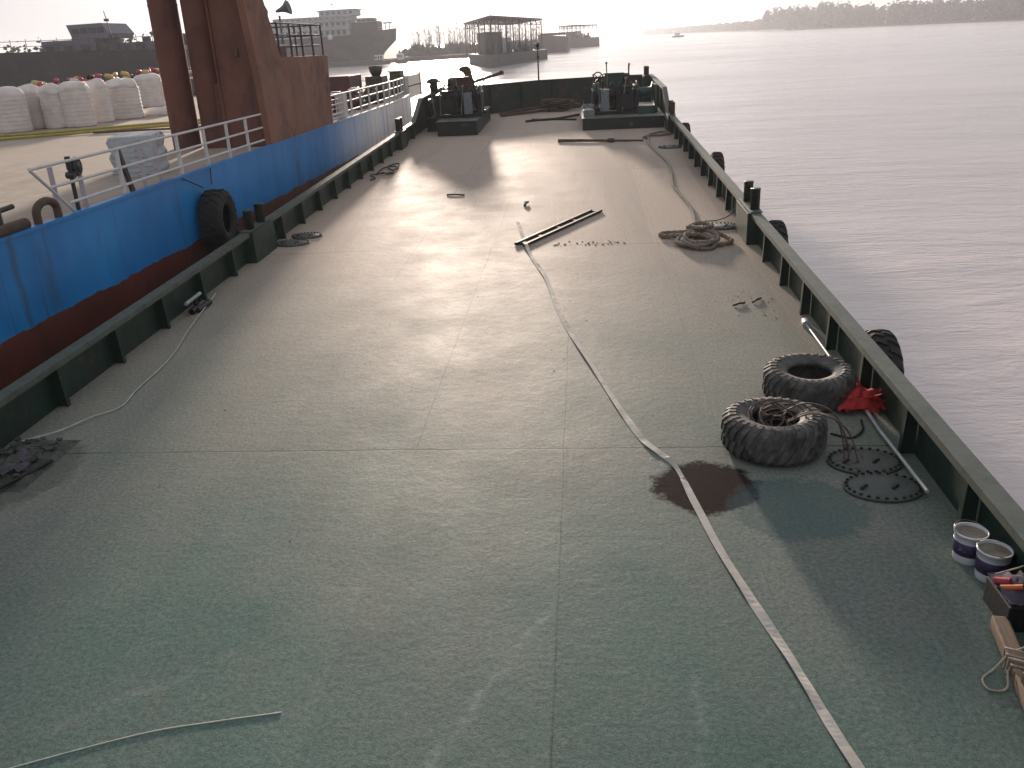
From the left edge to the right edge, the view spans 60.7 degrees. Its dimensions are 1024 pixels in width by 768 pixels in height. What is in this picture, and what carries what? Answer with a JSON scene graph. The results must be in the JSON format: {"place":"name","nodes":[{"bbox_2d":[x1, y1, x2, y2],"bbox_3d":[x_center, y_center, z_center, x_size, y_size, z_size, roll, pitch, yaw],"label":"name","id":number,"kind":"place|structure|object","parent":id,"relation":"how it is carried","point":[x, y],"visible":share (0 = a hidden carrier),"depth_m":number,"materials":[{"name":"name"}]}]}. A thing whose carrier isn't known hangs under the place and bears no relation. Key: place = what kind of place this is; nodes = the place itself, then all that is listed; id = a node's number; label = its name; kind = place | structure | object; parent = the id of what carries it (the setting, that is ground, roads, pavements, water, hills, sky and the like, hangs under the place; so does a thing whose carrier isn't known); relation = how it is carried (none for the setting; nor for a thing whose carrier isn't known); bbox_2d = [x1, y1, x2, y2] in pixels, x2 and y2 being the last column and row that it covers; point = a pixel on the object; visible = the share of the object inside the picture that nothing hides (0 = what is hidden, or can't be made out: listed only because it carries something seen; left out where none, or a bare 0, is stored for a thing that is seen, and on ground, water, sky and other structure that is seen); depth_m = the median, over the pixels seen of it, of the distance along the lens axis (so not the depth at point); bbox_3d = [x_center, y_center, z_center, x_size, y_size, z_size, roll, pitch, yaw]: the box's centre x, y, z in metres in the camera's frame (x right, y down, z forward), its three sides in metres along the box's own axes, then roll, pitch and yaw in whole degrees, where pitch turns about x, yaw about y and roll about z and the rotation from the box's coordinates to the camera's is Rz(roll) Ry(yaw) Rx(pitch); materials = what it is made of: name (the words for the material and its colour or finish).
{"place":"outdoors","nodes":[
{"label":"outdoors","id":0,"kind":"place"},
{"bbox_2d":[190,77,195,95],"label":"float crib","id":1,"kind":"object","parent":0,"point":[193,87],"depth_m":49.05,"materials":[{"name":"grey metal"}]},
{"bbox_2d":[94,74,101,78],"bbox_3d":[-18.856,-13.990,39.724,0.361,0.221,0.227,-18,13,-38],"label":"plastic float","id":2,"kind":"object","parent":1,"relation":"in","point":[97,76],"visible":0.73,"depth_m":39.66,"materials":[{"name":"red plastic"}]},
{"bbox_2d":[349,87,368,105],"bbox_3d":[-5.739,-10.589,32.248,0.700,0.679,0.900,-1,22,5],"label":"pump unit","id":3,"kind":"object","parent":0,"point":[362,93],"visible":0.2,"depth_m":32.37,"materials":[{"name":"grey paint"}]},
{"bbox_2d":[384,47,533,61],"bbox_3d":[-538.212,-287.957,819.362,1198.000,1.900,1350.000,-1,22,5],"label":"river bank","id":4,"kind":"structure","parent":0,"point":[390,54],"depth_m":314.69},
{"bbox_2d":[3,31,290,56],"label":"evergreen belt","id":5,"kind":"object","parent":4,"relation":"on","point":[41,50],"visible":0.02,"depth_m":169.95,"materials":[{"name":"green plant"}]},
{"bbox_2d":[435,26,442,46],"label":"bare tree","id":6,"kind":"object","parent":4,"relation":"on","point":[438,37],"visible":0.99,"depth_m":335.92,"materials":[{"name":"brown plant"}]},
{"bbox_2d":[396,39,535,56],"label":"thicket","id":7,"kind":"object","parent":4,"relation":"on","point":[417,50],"visible":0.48,"depth_m":335.57,"materials":[{"name":"plant"}]},
{"bbox_2d":[0,0,978,52],"label":"sky","id":8,"kind":"structure","parent":0,"point":[20,20],"materials":[{"name":"white"}]},
{"bbox_2d":[328,20,1023,509],"bbox_3d":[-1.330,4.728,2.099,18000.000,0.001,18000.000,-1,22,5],"label":"river water","id":9,"kind":"structure","parent":0,"point":[882,166],"depth_m":34.35,"materials":[{"name":"grey liquid"}]},
{"bbox_2d":[0,11,192,87],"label":"dark barge","id":10,"kind":"object","parent":9,"relation":"on","point":[102,49],"visible":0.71,"depth_m":106.85},
{"bbox_2d":[45,47,54,50],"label":"window","id":11,"kind":"structure","parent":10,"relation":"in","point":[47,48],"depth_m":107.94,"materials":[{"name":"grey glass"}]},
{"bbox_2d":[63,46,72,50],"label":"window","id":12,"kind":"structure","parent":10,"relation":"in","point":[66,48],"depth_m":107.76,"materials":[{"name":"grey glass"}]},
{"bbox_2d":[81,45,89,50],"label":"window","id":13,"kind":"structure","parent":10,"relation":"in","point":[84,47],"depth_m":107.57,"materials":[{"name":"grey glass"}]},
{"bbox_2d":[99,44,108,49],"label":"window","id":14,"kind":"structure","parent":10,"relation":"in","point":[101,46],"depth_m":107.39,"materials":[{"name":"grey glass"}]},
{"bbox_2d":[116,43,126,48],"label":"window","id":15,"kind":"structure","parent":10,"relation":"in","point":[118,44],"depth_m":107.18,"materials":[{"name":"grey glass"}]},
{"bbox_2d":[135,42,143,47],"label":"window","id":16,"kind":"structure","parent":10,"relation":"in","point":[140,44],"depth_m":106.97,"materials":[{"name":"grey glass"}]},
{"bbox_2d":[0,0,412,390],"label":"work ship","id":17,"kind":"object","parent":9,"relation":"on","point":[89,242],"visible":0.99,"depth_m":18.42,"materials":[{"name":"blue paint"}]},
{"bbox_2d":[0,86,33,133],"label":"bulk bag","id":18,"kind":"object","parent":17,"relation":"on","point":[15,115],"visible":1,"depth_m":28.23,"materials":[{"name":"white fabric"}]},
{"bbox_2d":[16,85,46,129],"bbox_3d":[-16.243,-9.379,29.623,0.860,1.425,0.875,10,25,30],"label":"bulk bag","id":19,"kind":"object","parent":17,"relation":"on","point":[34,105],"visible":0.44,"depth_m":29.31,"materials":[{"name":"white fabric"}]},
{"bbox_2d":[37,82,66,128],"bbox_3d":[-15.407,-9.386,29.442,0.872,1.467,0.844,-15,25,-28],"label":"bulk bag","id":20,"kind":"object","parent":17,"relation":"on","point":[51,105],"visible":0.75,"depth_m":29.12,"materials":[{"name":"white fabric"}]},
{"bbox_2d":[70,78,79,81],"bbox_3d":[-17.928,-12.425,35.839,0.361,0.221,0.227,-9,28,-30],"label":"plastic float","id":21,"kind":"object","parent":17,"relation":"on","point":[74,80],"visible":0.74,"depth_m":35.74,"materials":[{"name":"white plastic"}]},
{"bbox_2d":[56,82,96,127],"bbox_3d":[-14.742,-9.453,29.555,1.077,1.457,1.057,-4,21,-3],"label":"bulk bag","id":22,"kind":"object","parent":17,"relation":"on","point":[76,104],"visible":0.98,"depth_m":29.21,"materials":[{"name":"white fabric"}]},
{"bbox_2d":[84,78,114,122],"bbox_3d":[-14.667,-10.068,31.018,0.839,1.520,0.831,6,23,22],"label":"bulk bag","id":23,"kind":"object","parent":17,"relation":"on","point":[101,101],"visible":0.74,"depth_m":30.77,"materials":[{"name":"white fabric"}]},
{"bbox_2d":[0,119,199,136],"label":"floating hose","id":24,"kind":"object","parent":17,"relation":"on","point":[81,129],"visible":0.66,"depth_m":27.48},
{"bbox_2d":[0,121,200,140],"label":"floating hose","id":25,"kind":"object","parent":17,"relation":"on","point":[71,133],"visible":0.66,"depth_m":26.30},
{"bbox_2d":[106,78,143,119],"bbox_3d":[-14.373,-10.559,32.326,1.258,1.459,1.226,-20,27,-36],"label":"bulk bag","id":26,"kind":"object","parent":17,"relation":"on","point":[125,98],"visible":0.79,"depth_m":31.92,"materials":[{"name":"white fabric"}]},
{"bbox_2d":[121,71,128,75],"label":"plastic float","id":27,"kind":"object","parent":17,"relation":"on","point":[123,73],"visible":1,"depth_m":41.05,"materials":[{"name":"yellow plastic"}]},
{"bbox_2d":[106,131,169,178],"bbox_3d":[-7.013,-4.324,16.431,0.852,0.720,1.020,-6,22,-8],"label":"wrapped bundle","id":28,"kind":"object","parent":17,"relation":"on","point":[129,154],"visible":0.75,"depth_m":16.00,"materials":[{"name":"white plastic"}]},
{"bbox_2d":[141,70,148,74],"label":"plastic float","id":29,"kind":"object","parent":17,"relation":"on","point":[145,72],"visible":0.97,"depth_m":42.70,"materials":[{"name":"yellow plastic"}]},
{"bbox_2d":[93,126,200,133],"bbox_3d":[-10.294,-7.620,26.090,4.423,0.060,0.195,-2,21,2],"label":"floating hose","id":30,"kind":"object","parent":17,"relation":"on","point":[129,130],"visible":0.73,"depth_m":26.11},
{"bbox_2d":[134,73,165,107],"bbox_3d":[-16.484,-13.354,39.751,1.234,1.440,1.246,-8,22,-12],"label":"bulk bag","id":31,"kind":"object","parent":17,"relation":"on","point":[151,89],"visible":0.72,"depth_m":39.31,"materials":[{"name":"white fabric"}]},
{"bbox_2d":[144,106,167,116],"bbox_3d":[-13.539,-10.404,33.334,1.144,0.361,0.750,-1,22,5],"label":"flat sack","id":32,"kind":"object","parent":17,"relation":"on","point":[156,111],"visible":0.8,"depth_m":33.06,"materials":[{"name":"white fabric"}]},
{"bbox_2d":[182,168,211,187],"bbox_3d":[-5.784,-3.807,16.279,0.163,0.271,1.312,-1,22,5],"label":"fender line","id":33,"kind":"object","parent":17,"relation":"attached to","point":[197,184],"visible":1,"depth_m":16.09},
{"bbox_2d":[198,189,238,248],"bbox_3d":[-5.563,-3.125,16.585,0.441,1.123,1.123,-3,21,1],"label":"hanging tyre","id":34,"kind":"object","parent":17,"relation":"hanging from","point":[218,218],"visible":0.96,"depth_m":16.20,"materials":[{"name":"rubber"}]},
{"bbox_2d":[331,93,348,116],"bbox_3d":[-5.793,-9.102,28.473,0.700,0.679,0.900,-1,22,5],"label":"pump unit","id":35,"kind":"object","parent":17,"relation":"on","point":[334,107],"visible":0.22,"depth_m":28.19,"materials":[{"name":"grey paint"}]},
{"bbox_2d":[329,74,362,94],"bbox_3d":[-6.568,-11.607,34.446,0.900,1.050,2.000,-1,22,5],"label":"fuel tank","id":36,"kind":"object","parent":17,"relation":"on","point":[342,83],"visible":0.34,"depth_m":33.48,"materials":[{"name":"red metal"}]},
{"bbox_2d":[346,89,367,109],"bbox_3d":[-5.591,-10.096,30.975,0.700,0.679,0.900,-1,22,5],"label":"pump unit","id":37,"kind":"object","parent":17,"relation":"on","point":[356,102],"visible":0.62,"depth_m":30.69,"materials":[{"name":"grey paint"}]},
{"bbox_2d":[363,85,383,103],"bbox_3d":[-5.389,-11.091,33.477,0.700,0.679,0.900,-1,22,5],"label":"pump unit","id":38,"kind":"object","parent":17,"relation":"on","point":[373,98],"visible":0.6,"depth_m":33.20,"materials":[{"name":"grey paint"}]},
{"bbox_2d":[365,66,390,98],"bbox_3d":[-5.683,-12.694,36.748,0.800,1.300,1.400,-1,22,5],"label":"deck engine","id":39,"kind":"object","parent":17,"relation":"on","point":[376,77],"visible":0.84,"depth_m":36.28,"materials":[{"name":"metal"}]},
{"bbox_2d":[388,70,405,94],"bbox_3d":[-5.164,-13.611,39.417,0.600,1.000,1.000,-1,22,5],"label":"winch cabinet","id":40,"kind":"object","parent":17,"relation":"on","point":[395,74],"visible":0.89,"depth_m":39.01,"materials":[{"name":"paint"}]},
{"bbox_2d":[389,71,421,97],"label":"bow housing","id":41,"kind":"object","parent":17,"relation":"on","point":[412,79],"visible":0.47,"depth_m":42.02,"materials":[{"name":"beige paint"}]},
{"bbox_2d":[271,0,396,61],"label":"grey cargo ship","id":42,"kind":"object","parent":9,"relation":"on","point":[348,35],"visible":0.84,"depth_m":288.15},
{"bbox_2d":[328,60,382,67],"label":"pontoon","id":43,"kind":"object","parent":9,"relation":"on","point":[355,63],"visible":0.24,"depth_m":274.95,"materials":[{"name":"grey metal"}]},
{"bbox_2d":[374,48,392,63],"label":"boat","id":44,"kind":"object","parent":9,"relation":"on","point":[378,57],"visible":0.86,"depth_m":280.42,"materials":[{"name":"white metal"}]},
{"bbox_2d":[395,48,409,62],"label":"boat","id":45,"kind":"object","parent":9,"relation":"on","point":[401,59],"visible":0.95,"depth_m":283.70,"materials":[{"name":"white metal"}]},
{"bbox_2d":[463,0,547,67],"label":"shed barge","id":46,"kind":"object","parent":9,"relation":"on","point":[495,49],"visible":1,"depth_m":204.05},
{"bbox_2d":[0,39,1023,767],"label":"deck barge","id":47,"kind":"object","parent":9,"relation":"on","point":[386,407],"visible":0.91,"depth_m":7.68,"materials":[{"name":"green metal"}]},
{"bbox_2d":[0,458,52,489],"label":"steel rod","id":48,"kind":"object","parent":47,"relation":"on","point":[27,472],"visible":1,"depth_m":8.63,"materials":[{"name":"grey metal"}]},
{"bbox_2d":[0,436,80,491],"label":"scrap heap","id":49,"kind":"object","parent":47,"relation":"on","point":[18,457],"visible":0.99,"depth_m":8.90,"materials":[{"name":"grey metal"}]},
{"bbox_2d":[22,293,215,441],"bbox_3d":[-4.720,-0.425,11.702,0.610,0.096,5.405,-1,23,5],"label":"thin hose","id":50,"kind":"object","parent":47,"relation":"on","point":[131,394],"visible":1,"depth_m":10.30,"materials":[{"name":"grey rubber"}]},
{"bbox_2d":[10,712,281,767],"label":"thin wire","id":51,"kind":"object","parent":47,"relation":"on","point":[145,733],"visible":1,"depth_m":5.42,"materials":[{"name":"grey metal"}]},
{"bbox_2d":[184,292,211,314],"bbox_3d":[-4.878,-1.248,13.506,0.254,0.252,0.591,-1,23,5],"label":"pump valve","id":52,"kind":"object","parent":47,"relation":"on","point":[200,304],"visible":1,"depth_m":13.46,"materials":[{"name":"grey metal"}]},
{"bbox_2d":[370,163,399,180],"bbox_3d":[-3.594,-6.035,24.822,0.572,0.082,2.541,-1,23,5],"label":"frayed rope","id":53,"kind":"object","parent":47,"relation":"on","point":[386,173],"visible":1,"depth_m":24.75,"materials":[{"name":"grey fabric"}]},
{"bbox_2d":[427,98,438,131],"bbox_3d":[-2.978,-10.368,33.594,0.450,1.169,1.100,-1,23,5],"label":"chain stopper","id":54,"kind":"object","parent":47,"relation":"on","point":[431,123],"visible":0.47,"depth_m":33.25,"materials":[{"name":"black metal"}]},
{"bbox_2d":[426,78,440,91],"bbox_3d":[-3.163,-12.126,35.419,0.580,0.530,0.390,-1,23,5],"label":"fairlead post","id":55,"kind":"object","parent":47,"relation":"on","point":[433,82],"visible":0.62,"depth_m":35.31,"materials":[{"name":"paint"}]},
{"bbox_2d":[428,70,485,118],"bbox_3d":[-1.933,-11.165,33.346,2.052,1.686,2.908,-1,23,5],"label":"anchor windlass","id":56,"kind":"object","parent":47,"relation":"on","point":[457,98],"visible":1,"depth_m":32.44,"materials":[{"name":"grey paint"}]},
{"bbox_2d":[159,162,774,541],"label":"rust crumbs","id":57,"kind":"object","parent":47,"relation":"on","point":[623,242],"visible":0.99,"depth_m":16.17,"materials":[{"name":"metal"}]},
{"bbox_2d":[458,65,503,108],"bbox_3d":[-1.683,-12.010,35.356,2.760,1.657,0.462,-3,21,0],"label":"stowed anchor","id":58,"kind":"object","parent":47,"relation":"on","point":[465,70],"visible":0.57,"depth_m":35.16,"materials":[{"name":"black metal"}]},
{"bbox_2d":[499,100,577,114],"bbox_3d":[1.177,-12.061,38.099,3.718,0.382,0.120,-11,23,-20],"label":"deck pipe","id":59,"kind":"object","parent":47,"relation":"on","point":[528,109],"visible":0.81,"depth_m":37.84,"materials":[{"name":"metal"}]},
{"bbox_2d":[500,105,580,116],"bbox_3d":[1.265,-11.764,37.619,3.904,0.210,0.120,-13,23,-24],"label":"deck pipe","id":60,"kind":"object","parent":47,"relation":"on","point":[528,112],"visible":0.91,"depth_m":37.39,"materials":[{"name":"brown metal"}]},
{"bbox_2d":[525,113,579,121],"bbox_3d":[1.731,-10.690,35.133,2.593,0.141,0.380,-15,24,-28],"label":"deck hose","id":61,"kind":"object","parent":47,"relation":"on","point":[547,119],"visible":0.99,"depth_m":34.89,"materials":[{"name":"black rubber"}]},
{"bbox_2d":[532,118,576,119],"bbox_3d":[1.684,-10.569,34.903,1.935,0.085,0.117,7,24,25],"label":"deck hose","id":62,"kind":"object","parent":47,"relation":"on","point":[564,119],"visible":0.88,"depth_m":34.69,"materials":[{"name":"black rubber"}]},
{"bbox_2d":[514,209,601,245],"bbox_3d":[0.986,-3.166,17.528,0.260,0.055,3.194,11,27,30],"label":"lying ladder","id":63,"kind":"object","parent":47,"relation":"on","point":[556,227],"visible":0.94,"depth_m":17.39,"materials":[{"name":"metal"}]},
{"bbox_2d":[541,98,580,111],"bbox_3d":[2.004,-12.097,37.839,1.533,0.572,1.523,-19,27,-35],"label":"hawser heap","id":64,"kind":"object","parent":47,"relation":"on","point":[562,103],"visible":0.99,"depth_m":37.70,"materials":[{"name":"brown fabric"}]},
{"bbox_2d":[583,100,594,116],"bbox_3d":[2.800,-10.064,31.868,0.410,0.555,0.785,-1,23,5],"label":"control box","id":65,"kind":"object","parent":47,"relation":"on","point":[587,112],"visible":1,"depth_m":31.61,"materials":[{"name":"grey paint"}]},
{"bbox_2d":[558,138,642,141],"bbox_3d":[2.875,-7.961,28.551,2.873,0.142,0.327,4,23,18],"label":"boat hook","id":66,"kind":"object","parent":47,"relation":"on","point":[597,140],"visible":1,"depth_m":28.46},
{"bbox_2d":[591,62,638,114],"bbox_3d":[3.840,-11.169,32.772,1.800,1.781,2.908,-1,23,5],"label":"anchor windlass","id":67,"kind":"object","parent":47,"relation":"on","point":[614,95],"visible":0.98,"depth_m":31.87,"materials":[{"name":"grey paint"}]},
{"bbox_2d":[633,81,657,113],"bbox_3d":[4.911,-10.610,32.293,0.880,1.026,1.536,-1,23,5],"label":"chain winch","id":68,"kind":"object","parent":47,"relation":"on","point":[651,91],"visible":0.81,"depth_m":32.05,"materials":[{"name":"green metal"}]},
{"bbox_2d":[642,131,670,138],"bbox_3d":[4.750,-8.310,29.157,1.546,0.124,0.632,-20,27,-37],"label":"rope loop","id":69,"kind":"object","parent":47,"relation":"on","point":[655,134],"visible":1,"depth_m":29.12,"materials":[{"name":"beige fabric"}]},
{"bbox_2d":[647,136,697,225],"bbox_3d":[4.041,-5.483,22.585,0.308,0.096,13.506,-1,23,5],"label":"mooring rope","id":70,"kind":"object","parent":47,"relation":"on","point":[674,186],"visible":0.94,"depth_m":20.89,"materials":[{"name":"beige fabric"}]},
{"bbox_2d":[682,123,690,132],"bbox_3d":[5.603,-7.949,28.325,0.294,1.006,1.004,-1,23,5],"label":"hanging tyre","id":71,"kind":"object","parent":47,"relation":"hanging from","point":[687,125],"visible":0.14,"depth_m":27.95,"materials":[{"name":"rubber"}]},
{"bbox_2d":[516,221,864,767],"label":"webbing strap","id":72,"kind":"object","parent":47,"relation":"on","point":[838,737],"visible":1,"depth_m":6.64,"materials":[{"name":"white fabric"}]},
{"bbox_2d":[658,221,733,250],"bbox_3d":[3.398,-2.711,15.988,1.059,0.255,1.471,-9,22,-15],"label":"rope coil","id":73,"kind":"object","parent":47,"relation":"on","point":[689,233],"visible":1,"depth_m":15.97,"materials":[{"name":"beige fabric"}]},
{"bbox_2d":[710,152,724,170],"bbox_3d":[5.067,-5.243,21.673,0.294,1.006,1.005,-1,23,5],"label":"hanging tyre","id":74,"kind":"object","parent":47,"relation":"hanging from","point":[718,157],"visible":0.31,"depth_m":21.27,"materials":[{"name":"rubber"}]},
{"bbox_2d":[706,207,735,221],"bbox_3d":[4.149,-3.368,17.030,0.748,0.480,0.357,14,27,37],"label":"thin line","id":75,"kind":"object","parent":47,"relation":"on","point":[722,218],"visible":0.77,"depth_m":17.23,"materials":[{"name":"beige fabric"}]},
{"bbox_2d":[721,396,827,466],"bbox_3d":[2.522,0.447,8.431,0.988,0.379,0.988,4,22,20],"label":"tractor tyre","id":76,"kind":"object","parent":47,"relation":"on","point":[802,440],"visible":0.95,"depth_m":8.10,"materials":[{"name":"rubber"}]},
{"bbox_2d":[748,399,862,468],"bbox_3d":[2.797,0.430,8.313,1.067,0.452,0.576,7,23,23],"label":"cable tangle","id":77,"kind":"object","parent":76,"relation":"in","point":[785,410],"visible":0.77,"depth_m":8.34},
{"bbox_2d":[769,220,788,243],"bbox_3d":[4.543,-2.325,15.111,0.294,1.006,1.005,-1,23,5],"label":"hanging tyre","id":78,"kind":"object","parent":47,"relation":"hanging from","point":[779,226],"visible":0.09,"depth_m":14.74,"materials":[{"name":"rubber"}]},
{"bbox_2d":[762,352,856,412],"bbox_3d":[3.217,-0.021,9.473,0.966,0.367,0.967,-11,25,-16],"label":"tractor tyre","id":79,"kind":"object","parent":47,"relation":"on","point":[825,380],"visible":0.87,"depth_m":9.25,"materials":[{"name":"rubber"}]},
{"bbox_2d":[830,419,863,438],"bbox_3d":[3.422,0.458,8.725,0.503,0.035,0.212,-17,25,-31],"label":"cable offcut","id":80,"kind":"object","parent":47,"relation":"on","point":[855,436],"visible":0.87,"depth_m":8.65,"materials":[{"name":"black rubber"}]},
{"bbox_2d":[837,377,885,413],"bbox_3d":[3.644,0.127,9.164,0.607,0.246,0.509,-1,23,5],"label":"red rag","id":81,"kind":"object","parent":47,"relation":"on","point":[860,395],"visible":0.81,"depth_m":9.07,"materials":[{"name":"fabric"}]},
{"bbox_2d":[801,317,929,492],"bbox_3d":[3.731,0.061,9.546,0.130,0.127,4.565,-1,23,5],"label":"thin pole","id":82,"kind":"object","parent":47,"relation":"on","point":[805,322],"visible":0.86,"depth_m":8.53,"materials":[{"name":"silver metal"}]},
{"bbox_2d":[866,329,903,373],"bbox_3d":[4.109,-0.114,9.820,0.294,1.006,1.005,-1,23,5],"label":"hanging tyre","id":83,"kind":"object","parent":47,"relation":"hanging from","point":[886,341],"visible":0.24,"depth_m":9.45,"materials":[{"name":"rubber"}]},
{"bbox_2d":[952,519,989,565],"bbox_3d":[3.471,1.209,6.633,0.250,0.271,0.247,-8,23,-11],"label":"paint bucket","id":84,"kind":"object","parent":47,"relation":"on","point":[967,536],"visible":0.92,"depth_m":6.59,"materials":[{"name":"plastic"}]},
{"bbox_2d":[974,540,1013,582],"bbox_3d":[3.522,1.303,6.405,0.247,0.271,0.250,-11,24,-18],"label":"paint bucket","id":85,"kind":"object","parent":47,"relation":"on","point":[992,556],"visible":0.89,"depth_m":6.35,"materials":[{"name":"plastic"}]},
{"bbox_2d":[981,616,1023,709],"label":"timber post","id":86,"kind":"object","parent":47,"relation":"on","point":[1010,648],"visible":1,"depth_m":5.55,"materials":[{"name":"brown wood"}]},
{"bbox_2d":[983,565,1023,631],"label":"tool box","id":87,"kind":"object","parent":47,"relation":"on","point":[1003,595],"visible":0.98,"depth_m":5.95,"materials":[{"name":"metal"}]},
{"bbox_2d":[538,32,570,52],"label":"cargo barge","id":88,"kind":"object","parent":9,"relation":"on","point":[551,43],"visible":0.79,"depth_m":326.24},
{"bbox_2d":[558,19,599,47],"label":"shed barge","id":89,"kind":"object","parent":9,"relation":"on","point":[578,39],"visible":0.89,"depth_m":448.26},
{"bbox_2d":[672,29,684,37],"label":"boat","id":90,"kind":"object","parent":9,"relation":"on","point":[677,34],"visible":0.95,"depth_m":826.12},
{"bbox_2d":[619,18,1023,35],"bbox_3d":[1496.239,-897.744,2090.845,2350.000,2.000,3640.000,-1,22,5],"label":"shore","id":91,"kind":"structure","parent":0,"point":[973,20],"depth_m":837.02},
{"bbox_2d":[643,0,1023,34],"bbox_3d":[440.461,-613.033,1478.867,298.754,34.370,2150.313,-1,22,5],"label":"woods","id":92,"kind":"object","parent":91,"relation":"on","point":[833,15],"visible":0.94,"depth_m":856.68,"materials":[{"name":"plant"}]},
{"bbox_3d":[-18.131,-13.738,39.489,0.361,0.221,0.227,-15,22,9],"label":"plastic float","id":93,"kind":"object","parent":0,"visible":0},
{"bbox_2d":[104,74,112,78],"bbox_3d":[-18.172,-13.840,39.303,0.361,0.221,0.227,8,11,1],"label":"plastic float","id":94,"kind":"object","parent":93,"relation":"on","point":[109,76],"visible":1,"depth_m":39.23,"materials":[{"name":"yellow plastic"}]}
]}

